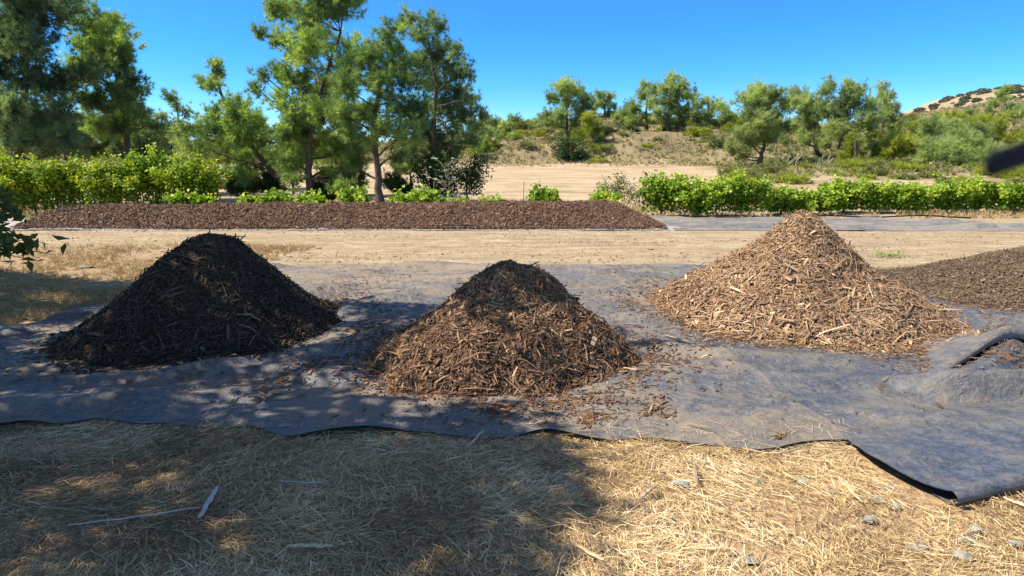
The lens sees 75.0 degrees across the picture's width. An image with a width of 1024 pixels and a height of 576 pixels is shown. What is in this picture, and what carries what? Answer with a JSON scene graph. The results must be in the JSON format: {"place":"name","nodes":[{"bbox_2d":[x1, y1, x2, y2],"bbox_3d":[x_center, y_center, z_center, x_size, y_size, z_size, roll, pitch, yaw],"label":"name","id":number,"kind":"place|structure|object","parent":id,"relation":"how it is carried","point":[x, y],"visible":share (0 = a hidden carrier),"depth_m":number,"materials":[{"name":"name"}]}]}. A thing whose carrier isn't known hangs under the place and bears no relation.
{"place":"outdoors","nodes":[
{"label":"outdoors","id":0,"kind":"place"},
{"bbox_2d":[0,98,1023,575],"bbox_3d":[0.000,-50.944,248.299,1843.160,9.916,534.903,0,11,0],"label":"ground","id":1,"kind":"structure","parent":0,"point":[576,180],"depth_m":3.95,"materials":[{"name":"soil"}]},
{"bbox_2d":[0,146,23,208],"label":"grapevine","id":2,"kind":"object","parent":1,"relation":"on","point":[3,177],"visible":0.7,"depth_m":20.61,"materials":[{"name":"green plant"}]},
{"bbox_2d":[0,151,67,214],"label":"grapevine","id":3,"kind":"object","parent":1,"relation":"on","point":[30,192],"visible":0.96,"depth_m":20.75,"materials":[{"name":"green plant"}]},
{"bbox_2d":[0,186,69,271],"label":"shade tree","id":4,"kind":"object","parent":1,"relation":"on","point":[8,241],"visible":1,"depth_m":3.21,"materials":[{"name":"green plant"}]},
{"bbox_2d":[0,0,113,204],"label":"pine tree","id":5,"kind":"object","parent":1,"relation":"on","point":[24,26],"visible":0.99,"depth_m":23.11,"materials":[{"name":"green plant"}]},
{"bbox_2d":[17,150,98,209],"bbox_3d":[-14.066,-3.343,21.091,2.372,2.026,1.664,0,11,0],"label":"grapevine","id":6,"kind":"object","parent":1,"relation":"on","point":[70,190],"visible":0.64,"depth_m":20.89,"materials":[{"name":"green plant"}]},
{"bbox_2d":[26,108,102,165],"bbox_3d":[-22.791,-7.407,34.085,4.276,4.382,4.029,4,11,19],"label":"pine bush","id":7,"kind":"object","parent":1,"relation":"on","point":[79,155],"visible":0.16,"depth_m":33.51,"materials":[{"name":"green plant"}]},
{"bbox_2d":[62,110,143,164],"bbox_3d":[-21.395,-7.539,35.545,3.960,3.996,3.787,-4,12,-19],"label":"pine bush","id":8,"kind":"object","parent":1,"relation":"on","point":[99,147],"visible":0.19,"depth_m":34.47,"materials":[{"name":"green plant"}]},
{"bbox_2d":[71,152,150,204],"bbox_3d":[-12.419,-3.269,20.832,2.473,1.965,1.957,0,11,0],"label":"grapevine","id":9,"kind":"object","parent":1,"relation":"on","point":[99,181],"visible":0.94,"depth_m":20.56,"materials":[{"name":"green plant"}]},
{"bbox_2d":[51,0,171,200],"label":"pine tree","id":10,"kind":"object","parent":1,"relation":"on","point":[103,41],"visible":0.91,"depth_m":25.46,"materials":[{"name":"green plant"}]},
{"bbox_2d":[102,114,176,161],"bbox_3d":[-18.979,-7.474,35.170,4.120,3.932,3.685,0,11,0],"label":"pine bush","id":11,"kind":"object","parent":1,"relation":"on","point":[139,140],"visible":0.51,"depth_m":34.35,"materials":[{"name":"green plant"}]},
{"bbox_2d":[112,138,186,203],"bbox_3d":[-11.400,-3.529,21.079,2.102,2.390,1.884,0,11,0],"label":"grapevine","id":12,"kind":"object","parent":1,"relation":"on","point":[152,161],"visible":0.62,"depth_m":21.03,"materials":[{"name":"green plant"}]},
{"bbox_2d":[0,240,315,324],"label":"dry grass","id":13,"kind":"structure","parent":1,"relation":"on","point":[87,299],"depth_m":9.60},
{"bbox_2d":[147,87,199,145],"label":"pine tree","id":14,"kind":"object","parent":1,"relation":"on","point":[176,106],"visible":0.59,"depth_m":31.90,"materials":[{"name":"green plant"}]},
{"bbox_2d":[0,263,370,428],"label":"ground sheet","id":15,"kind":"object","parent":1,"relation":"on","point":[154,409],"visible":0.36,"depth_m":5.04,"materials":[{"name":"fabric"}]},
{"bbox_2d":[16,228,359,374],"bbox_3d":[-2.970,-0.041,6.616,2.926,1.072,3.118,0,11,0],"label":"mulch pile","id":16,"kind":"object","parent":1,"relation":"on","point":[196,297],"visible":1,"depth_m":6.00,"materials":[{"name":"black plant"}]},
{"bbox_2d":[161,187,218,203],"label":"grapevine","id":17,"kind":"object","parent":1,"relation":"on","point":[190,198],"visible":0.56,"depth_m":19.67,"materials":[{"name":"green plant"}]},
{"bbox_2d":[149,149,233,202],"bbox_3d":[-10.014,-3.339,21.013,2.267,2.042,1.485,0,11,0],"label":"grapevine","id":18,"kind":"object","parent":1,"relation":"on","point":[203,178],"visible":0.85,"depth_m":20.70,"materials":[{"name":"green plant"}]},
{"bbox_2d":[168,109,243,188],"bbox_3d":[-13.453,-6.064,29.893,3.651,3.722,2.971,-7,13,-31],"label":"pine tree","id":19,"kind":"object","parent":1,"relation":"on","point":[181,149],"visible":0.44,"depth_m":29.39,"materials":[{"name":"green plant"}]},
{"bbox_2d":[180,54,294,199],"bbox_3d":[-10.094,-5.822,24.889,3.979,5.647,3.519,0,11,0],"label":"pine tree","id":20,"kind":"object","parent":1,"relation":"on","point":[237,114],"visible":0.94,"depth_m":24.15,"materials":[{"name":"green plant"}]},
{"bbox_2d":[219,160,260,197],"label":"shrub","id":21,"kind":"object","parent":1,"relation":"on","point":[230,188],"visible":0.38,"depth_m":25.27,"materials":[{"name":"green plant"}]},
{"bbox_2d":[235,192,260,202],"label":"grapevine","id":22,"kind":"object","parent":1,"relation":"on","point":[249,198],"visible":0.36,"depth_m":19.66,"materials":[{"name":"green plant"}]},
{"bbox_2d":[248,168,282,193],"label":"shrub","id":23,"kind":"object","parent":1,"relation":"on","point":[261,186],"visible":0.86,"depth_m":25.07,"materials":[{"name":"green plant"}]},
{"bbox_2d":[253,187,294,202],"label":"grapevine","id":24,"kind":"object","parent":1,"relation":"on","point":[271,196],"visible":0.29,"depth_m":19.72,"materials":[{"name":"green plant"}]},
{"bbox_2d":[261,138,317,194],"bbox_3d":[-10.065,-5.561,29.343,2.589,3.063,3.489,-8,13,-35],"label":"pine tree","id":25,"kind":"object","parent":1,"relation":"on","point":[281,151],"visible":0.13,"depth_m":29.16,"materials":[{"name":"green plant"}]},
{"bbox_2d":[242,0,369,196],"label":"pine tree","id":26,"kind":"object","parent":1,"relation":"on","point":[301,123],"visible":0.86,"depth_m":23.42,"materials":[{"name":"green plant"}]},
{"bbox_2d":[292,188,328,203],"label":"grapevine","id":27,"kind":"object","parent":1,"relation":"on","point":[312,197],"visible":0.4,"depth_m":19.53,"materials":[{"name":"green plant"}]},
{"bbox_2d":[314,175,337,201],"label":"shrub","id":28,"kind":"object","parent":1,"relation":"on","point":[331,196],"visible":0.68,"depth_m":24.41,"materials":[{"name":"green plant"}]},
{"bbox_2d":[0,219,687,229],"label":"ground sheet","id":29,"kind":"object","parent":1,"relation":"on","point":[12,223],"visible":0.14,"depth_m":16.51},
{"bbox_2d":[9,199,668,229],"bbox_3d":[-4.283,-1.988,17.651,16.348,0.688,3.227,0,11,0],"label":"mulch windrow","id":30,"kind":"object","parent":29,"relation":"on","point":[582,214],"visible":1,"depth_m":16.95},
{"bbox_2d":[315,124,385,196],"bbox_3d":[-7.157,-5.508,28.220,3.461,3.461,3.460,0,11,0],"label":"tree","id":31,"kind":"object","parent":1,"relation":"on","point":[326,160],"visible":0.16,"depth_m":28.35,"materials":[{"name":"green plant"}]},
{"bbox_2d":[332,163,369,189],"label":"shrub","id":32,"kind":"object","parent":1,"relation":"on","point":[348,175],"visible":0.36,"depth_m":24.40,"materials":[{"name":"green plant"}]},
{"bbox_2d":[335,181,372,203],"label":"grapevine","id":33,"kind":"object","parent":1,"relation":"on","point":[357,194],"visible":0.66,"depth_m":19.59,"materials":[{"name":"green plant"}]},
{"bbox_2d":[324,94,383,152],"bbox_3d":[-6.808,-6.348,29.241,2.889,4.590,2.834,-10,14,-41],"label":"pine tree","id":34,"kind":"object","parent":1,"relation":"on","point":[368,99],"visible":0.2,"depth_m":29.07,"materials":[{"name":"green plant"}]},
{"bbox_2d":[321,14,448,202],"bbox_3d":[-4.391,-5.803,22.443,4.493,6.508,3.398,0,11,0],"label":"pine tree","id":35,"kind":"object","parent":1,"relation":"on","point":[389,71],"visible":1,"depth_m":21.91,"materials":[{"name":"green plant"}]},
{"bbox_2d":[373,167,414,195],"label":"shrub","id":36,"kind":"object","parent":1,"relation":"on","point":[393,181],"visible":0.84,"depth_m":24.53,"materials":[{"name":"green plant"}]},
{"bbox_2d":[387,185,416,202],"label":"grapevine","id":37,"kind":"object","parent":1,"relation":"on","point":[399,196],"visible":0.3,"depth_m":19.50,"materials":[{"name":"green plant"}]},
{"bbox_2d":[387,138,445,191],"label":"tree","id":38,"kind":"object","parent":1,"relation":"on","point":[405,169],"visible":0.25,"depth_m":29.26,"materials":[{"name":"green plant"}]},
{"bbox_2d":[410,184,442,202],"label":"grapevine","id":39,"kind":"object","parent":1,"relation":"on","point":[429,195],"visible":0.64,"depth_m":19.52,"materials":[{"name":"green plant"}]},
{"bbox_2d":[406,142,471,198],"bbox_3d":[-2.733,-4.197,24.774,2.473,2.387,2.390,0,11,0],"label":"shrub","id":40,"kind":"object","parent":1,"relation":"on","point":[423,178],"visible":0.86,"depth_m":24.56,"materials":[{"name":"green plant"}]},
{"bbox_2d":[391,2,492,188],"bbox_3d":[-2.748,-7.005,25.422,4.074,7.595,3.289,0,11,0],"label":"pine tree","id":41,"kind":"object","parent":1,"relation":"on","point":[457,98],"visible":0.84,"depth_m":25.06,"materials":[{"name":"green plant"}]},
{"bbox_2d":[450,149,494,199],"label":"shrub","id":42,"kind":"object","parent":1,"relation":"on","point":[472,171],"visible":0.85,"depth_m":26.24,"materials":[{"name":"green plant"}]},
{"bbox_2d":[466,123,500,151],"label":"pine tree","id":43,"kind":"object","parent":1,"relation":"on","point":[487,134],"visible":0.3,"depth_m":58.14,"materials":[{"name":"green plant"}]},
{"bbox_2d":[476,113,509,134],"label":"pine tree","id":44,"kind":"object","parent":1,"relation":"on","point":[499,122],"visible":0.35,"depth_m":63.39,"materials":[{"name":"green plant"}]},
{"bbox_2d":[339,259,657,402],"bbox_3d":[-0.083,0.193,5.746,2.657,0.916,2.671,0,11,0],"label":"mulch pile","id":45,"kind":"object","parent":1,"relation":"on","point":[511,327],"visible":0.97,"depth_m":5.10,"materials":[{"name":"brown plant"}]},
{"bbox_2d":[493,125,514,140],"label":"pine tree","id":46,"kind":"object","parent":1,"relation":"on","point":[502,135],"visible":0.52,"depth_m":61.92,"materials":[{"name":"green plant"}]},
{"bbox_2d":[1,229,1019,267],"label":"yard litter","id":47,"kind":"object","parent":1,"relation":"on","point":[290,256],"visible":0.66,"depth_m":12.95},
{"bbox_2d":[0,97,1023,177],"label":"hill brush","id":48,"kind":"object","parent":1,"relation":"on","point":[827,154],"visible":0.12,"depth_m":52.89,"materials":[{"name":"green plant"}]},
{"bbox_2d":[0,98,1023,218],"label":"hill grass","id":49,"kind":"structure","parent":1,"relation":"on","point":[973,213],"depth_m":22.97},
{"bbox_2d":[0,388,1023,575],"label":"straw","id":50,"kind":"object","parent":1,"relation":"on","point":[488,568],"visible":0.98,"depth_m":3.27,"materials":[{"name":"plant"}]},
{"bbox_2d":[68,507,201,525],"bbox_3d":[-1.775,1.081,3.155,0.573,0.008,0.025,-3,11,-16],"label":"splinter","id":51,"kind":"object","parent":50,"relation":"on","point":[132,516],"visible":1,"depth_m":3.15,"materials":[{"name":"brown wood"}]},
{"bbox_2d":[506,112,526,129],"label":"pine tree","id":52,"kind":"object","parent":1,"relation":"on","point":[516,117],"visible":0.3,"depth_m":67.91,"materials":[{"name":"green plant"}]},
{"bbox_2d":[524,180,561,201],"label":"grapevine","id":53,"kind":"object","parent":1,"relation":"on","point":[543,194],"visible":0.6,"depth_m":19.58,"materials":[{"name":"green plant"}]},
{"bbox_2d":[247,261,848,449],"bbox_3d":[-0.103,0.230,7.400,3.784,0.116,7.338,-1,11,-5],"label":"ground sheet","id":54,"kind":"object","parent":1,"relation":"on","point":[745,404],"visible":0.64,"depth_m":4.77,"materials":[{"name":"fabric"}]},
{"bbox_2d":[535,73,596,138],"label":"pine tree","id":55,"kind":"object","parent":1,"relation":"on","point":[566,89],"visible":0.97,"depth_m":59.79,"materials":[{"name":"green plant"}]},
{"bbox_2d":[545,130,600,161],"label":"shrub","id":56,"kind":"object","parent":1,"relation":"on","point":[566,148],"visible":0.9,"depth_m":55.39,"materials":[{"name":"green plant"}]},
{"bbox_2d":[568,111,607,143],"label":"pine tree","id":57,"kind":"object","parent":1,"relation":"on","point":[592,128],"visible":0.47,"depth_m":57.46,"materials":[{"name":"green plant"}]},
{"bbox_2d":[588,142,616,153],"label":"scrub bush","id":58,"kind":"object","parent":1,"relation":"on","point":[607,148],"visible":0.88,"depth_m":55.73,"materials":[{"name":"green plant"}]},
{"bbox_2d":[587,184,627,203],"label":"grapevine","id":59,"kind":"object","parent":1,"relation":"on","point":[602,194],"visible":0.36,"depth_m":19.53,"materials":[{"name":"green plant"}]},
{"bbox_2d":[593,86,622,116],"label":"pine tree","id":60,"kind":"object","parent":1,"relation":"on","point":[603,103],"visible":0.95,"depth_m":71.89,"materials":[{"name":"green plant"}]},
{"bbox_2d":[594,172,646,206],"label":"shrub","id":61,"kind":"object","parent":1,"relation":"on","point":[611,187],"visible":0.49,"depth_m":20.57,"materials":[{"name":"green plant"}]},
{"bbox_2d":[616,75,661,130],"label":"pine tree","id":62,"kind":"object","parent":1,"relation":"on","point":[631,116],"visible":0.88,"depth_m":63.55,"materials":[{"name":"green plant"}]},
{"bbox_2d":[630,169,694,215],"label":"grapevine","id":63,"kind":"object","parent":1,"relation":"on","point":[660,189],"visible":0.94,"depth_m":20.27,"materials":[{"name":"green plant"}]},
{"bbox_2d":[648,66,700,131],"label":"pine tree","id":64,"kind":"object","parent":1,"relation":"on","point":[671,97],"visible":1,"depth_m":61.29,"materials":[{"name":"green plant"}]},
{"bbox_2d":[681,125,712,136],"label":"scrub bush","id":65,"kind":"object","parent":1,"relation":"on","point":[696,130],"visible":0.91,"depth_m":59.84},
{"bbox_2d":[669,174,731,215],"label":"grapevine","id":66,"kind":"object","parent":1,"relation":"on","point":[698,196],"visible":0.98,"depth_m":20.00,"materials":[{"name":"green plant"}]},
{"bbox_2d":[695,94,739,128],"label":"pine tree","id":67,"kind":"object","parent":1,"relation":"on","point":[713,107],"visible":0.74,"depth_m":60.78,"materials":[{"name":"green plant"}]},
{"bbox_2d":[707,167,779,213],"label":"grapevine","id":68,"kind":"object","parent":1,"relation":"on","point":[743,195],"visible":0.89,"depth_m":20.31,"materials":[{"name":"green plant"}]},
{"bbox_2d":[723,78,804,164],"bbox_3d":[14.965,-9.883,39.590,4.745,5.405,4.120,0,11,0],"label":"pine tree","id":69,"kind":"object","parent":1,"relation":"on","point":[760,117],"visible":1,"depth_m":39.27,"materials":[{"name":"green plant"}]},
{"bbox_2d":[757,181,809,213],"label":"grapevine","id":70,"kind":"object","parent":1,"relation":"on","point":[788,199],"visible":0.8,"depth_m":20.79,"materials":[{"name":"green plant"}]},
{"bbox_2d":[768,171,816,184],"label":"scrub bush","id":71,"kind":"object","parent":1,"relation":"on","point":[793,176],"visible":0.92,"depth_m":30.47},
{"bbox_2d":[610,209,979,358],"bbox_3d":[2.997,-0.263,7.484,3.749,1.240,3.957,0,11,0],"label":"mulch pile","id":72,"kind":"object","parent":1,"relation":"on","point":[803,276],"visible":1,"depth_m":6.69,"materials":[{"name":"brown wood"}]},
{"bbox_2d":[777,73,839,157],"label":"pine tree","id":73,"kind":"object","parent":1,"relation":"on","point":[806,117],"visible":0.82,"depth_m":42.27,"materials":[{"name":"green plant"}]},
{"bbox_2d":[647,215,970,217],"bbox_3d":[8.703,-2.113,19.704,9.608,0.103,0.242,0,11,0],"label":"irrigation pipe","id":74,"kind":"object","parent":1,"relation":"on","point":[842,216],"visible":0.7,"depth_m":19.73,"materials":[{"name":"black plastic"}]},
{"bbox_2d":[611,263,1023,441],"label":"ground sheet","id":75,"kind":"object","parent":1,"relation":"on","point":[846,389],"visible":0.33,"depth_m":4.90,"materials":[{"name":"fabric"}]},
{"bbox_2d":[0,263,1023,438],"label":"loose chips","id":76,"kind":"object","parent":75,"relation":"on","point":[587,417],"visible":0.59,"depth_m":5.26,"materials":[{"name":"brown plant"}]},
{"bbox_2d":[846,402,1023,504],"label":"folded sheet","id":77,"kind":"object","parent":75,"relation":"on","point":[968,453],"visible":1,"depth_m":3.81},
{"bbox_2d":[893,326,1023,373],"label":"curled sheet","id":78,"kind":"object","parent":75,"relation":"on","point":[953,352],"visible":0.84,"depth_m":5.74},
{"bbox_2d":[785,185,860,213],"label":"grapevine","id":79,"kind":"object","parent":1,"relation":"on","point":[825,199],"visible":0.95,"depth_m":20.79,"materials":[{"name":"green plant"}]},
{"bbox_2d":[648,215,1023,230],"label":"ground sheet","id":80,"kind":"object","parent":1,"relation":"on","point":[766,224],"visible":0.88,"depth_m":17.14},
{"bbox_2d":[819,171,868,212],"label":"grapevine","id":81,"kind":"object","parent":1,"relation":"on","point":[838,183],"visible":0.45,"depth_m":21.36,"materials":[{"name":"green plant"}]},
{"bbox_2d":[810,74,886,160],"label":"pine tree","id":82,"kind":"object","parent":1,"relation":"on","point":[851,92],"visible":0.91,"depth_m":40.44,"materials":[{"name":"green plant"}]},
{"bbox_2d":[839,157,874,167],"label":"scrub bush","id":83,"kind":"object","parent":1,"relation":"on","point":[858,162],"visible":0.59,"depth_m":36.44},
{"bbox_2d":[834,128,884,162],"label":"pine tree","id":84,"kind":"object","parent":1,"relation":"on","point":[853,151],"visible":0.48,"depth_m":38.26,"materials":[{"name":"green plant"}]},
{"bbox_2d":[857,164,894,175],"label":"scrub bush","id":85,"kind":"object","parent":1,"relation":"on","point":[873,169],"visible":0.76,"depth_m":33.43,"materials":[{"name":"green plant"}]},
{"bbox_2d":[853,176,915,212],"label":"grapevine","id":86,"kind":"object","parent":1,"relation":"on","point":[875,198],"visible":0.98,"depth_m":21.19,"materials":[{"name":"green plant"}]},
{"bbox_2d":[857,78,912,158],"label":"pine tree","id":87,"kind":"object","parent":1,"relation":"on","point":[891,120],"visible":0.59,"depth_m":42.37,"materials":[{"name":"green plant"}]},
{"bbox_2d":[863,124,930,162],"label":"bush","id":88,"kind":"object","parent":1,"relation":"on","point":[896,145],"visible":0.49,"depth_m":40.19,"materials":[{"name":"green plant"}]},
{"bbox_2d":[889,160,922,171],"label":"scrub bush","id":89,"kind":"object","parent":1,"relation":"on","point":[908,166],"visible":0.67,"depth_m":34.94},
{"bbox_2d":[884,177,940,212],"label":"grapevine","id":90,"kind":"object","parent":1,"relation":"on","point":[924,196],"visible":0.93,"depth_m":21.00,"materials":[{"name":"green plant"}]},
{"bbox_2d":[910,112,955,154],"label":"bush","id":91,"kind":"object","parent":1,"relation":"on","point":[931,126],"visible":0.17,"depth_m":47.63,"materials":[{"name":"green plant"}]},
{"bbox_2d":[902,130,966,164],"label":"bush","id":92,"kind":"object","parent":1,"relation":"on","point":[938,149],"visible":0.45,"depth_m":38.26,"materials":[{"name":"green plant"}]},
{"bbox_2d":[923,111,969,140],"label":"pine tree","id":93,"kind":"object","parent":1,"relation":"on","point":[955,126],"visible":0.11,"depth_m":49.46,"materials":[{"name":"green plant"}]},
{"bbox_2d":[872,245,1023,311],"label":"mulch pile","id":94,"kind":"object","parent":1,"relation":"on","point":[992,279],"visible":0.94,"depth_m":8.54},
{"bbox_2d":[936,108,968,122],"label":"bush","id":95,"kind":"object","parent":1,"relation":"on","point":[952,114],"visible":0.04,"depth_m":67.25,"materials":[{"name":"green plant"}]},
{"bbox_2d":[922,174,983,211],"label":"grapevine","id":96,"kind":"object","parent":1,"relation":"on","point":[953,196],"visible":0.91,"depth_m":21.17,"materials":[{"name":"green plant"}]},
{"bbox_2d":[934,127,1006,151],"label":"pine tree","id":97,"kind":"object","parent":1,"relation":"on","point":[964,132],"visible":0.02,"depth_m":40.02,"materials":[{"name":"green plant"}]},
{"bbox_2d":[949,173,1002,211],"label":"grapevine","id":98,"kind":"object","parent":1,"relation":"on","point":[980,198],"visible":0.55,"depth_m":21.44,"materials":[{"name":"green plant"}]},
{"bbox_2d":[957,119,996,143],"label":"pine tree","id":99,"kind":"object","parent":1,"relation":"on","point":[982,128],"visible":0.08,"depth_m":51.88,"materials":[{"name":"green plant"}]},
{"bbox_2d":[957,111,1010,138],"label":"bush","id":100,"kind":"object","parent":1,"relation":"on","point":[1001,122],"visible":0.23,"depth_m":53.57,"materials":[{"name":"green plant"}]},
{"bbox_2d":[948,128,1022,165],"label":"bush","id":101,"kind":"object","parent":1,"relation":"on","point":[983,149],"visible":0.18,"depth_m":38.74,"materials":[{"name":"green plant"}]},
{"bbox_2d":[983,82,1019,114],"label":"pine tree","id":102,"kind":"object","parent":1,"relation":"on","point":[1000,96],"visible":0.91,"depth_m":69.68,"materials":[{"name":"green plant"}]},
{"bbox_2d":[986,177,1023,212],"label":"grapevine","id":103,"kind":"object","parent":1,"relation":"on","point":[1011,194],"visible":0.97,"depth_m":21.25,"materials":[{"name":"green plant"}]},
{"bbox_2d":[989,125,1023,145],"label":"bush","id":104,"kind":"object","parent":1,"relation":"on","point":[1011,137],"visible":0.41,"depth_m":52.82,"materials":[{"name":"green plant"}]},
{"bbox_2d":[993,167,1023,178],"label":"scrub bush","id":105,"kind":"object","parent":1,"relation":"on","point":[1017,172],"visible":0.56,"depth_m":31.74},
{"bbox_2d":[995,103,1023,118],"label":"pine tree","id":106,"kind":"object","parent":1,"relation":"on","point":[1014,111],"visible":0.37,"depth_m":68.71,"materials":[{"name":"green plant"}]},
{"bbox_2d":[0,0,1023,144],"label":"sky","id":107,"kind":"structure","parent":0,"point":[929,51],"materials":[{"name":"blue"}]},
{"bbox_2d":[903,87,1023,114],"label":"hill","id":108,"kind":"structure","parent":0,"point":[956,100],"depth_m":257.00,"materials":[{"name":"soil"}]},
{"bbox_2d":[984,141,1023,176],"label":"strap","id":109,"kind":"object","parent":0,"point":[1006,159],"visible":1,"depth_m":0.16,"materials":[{"name":"black"}]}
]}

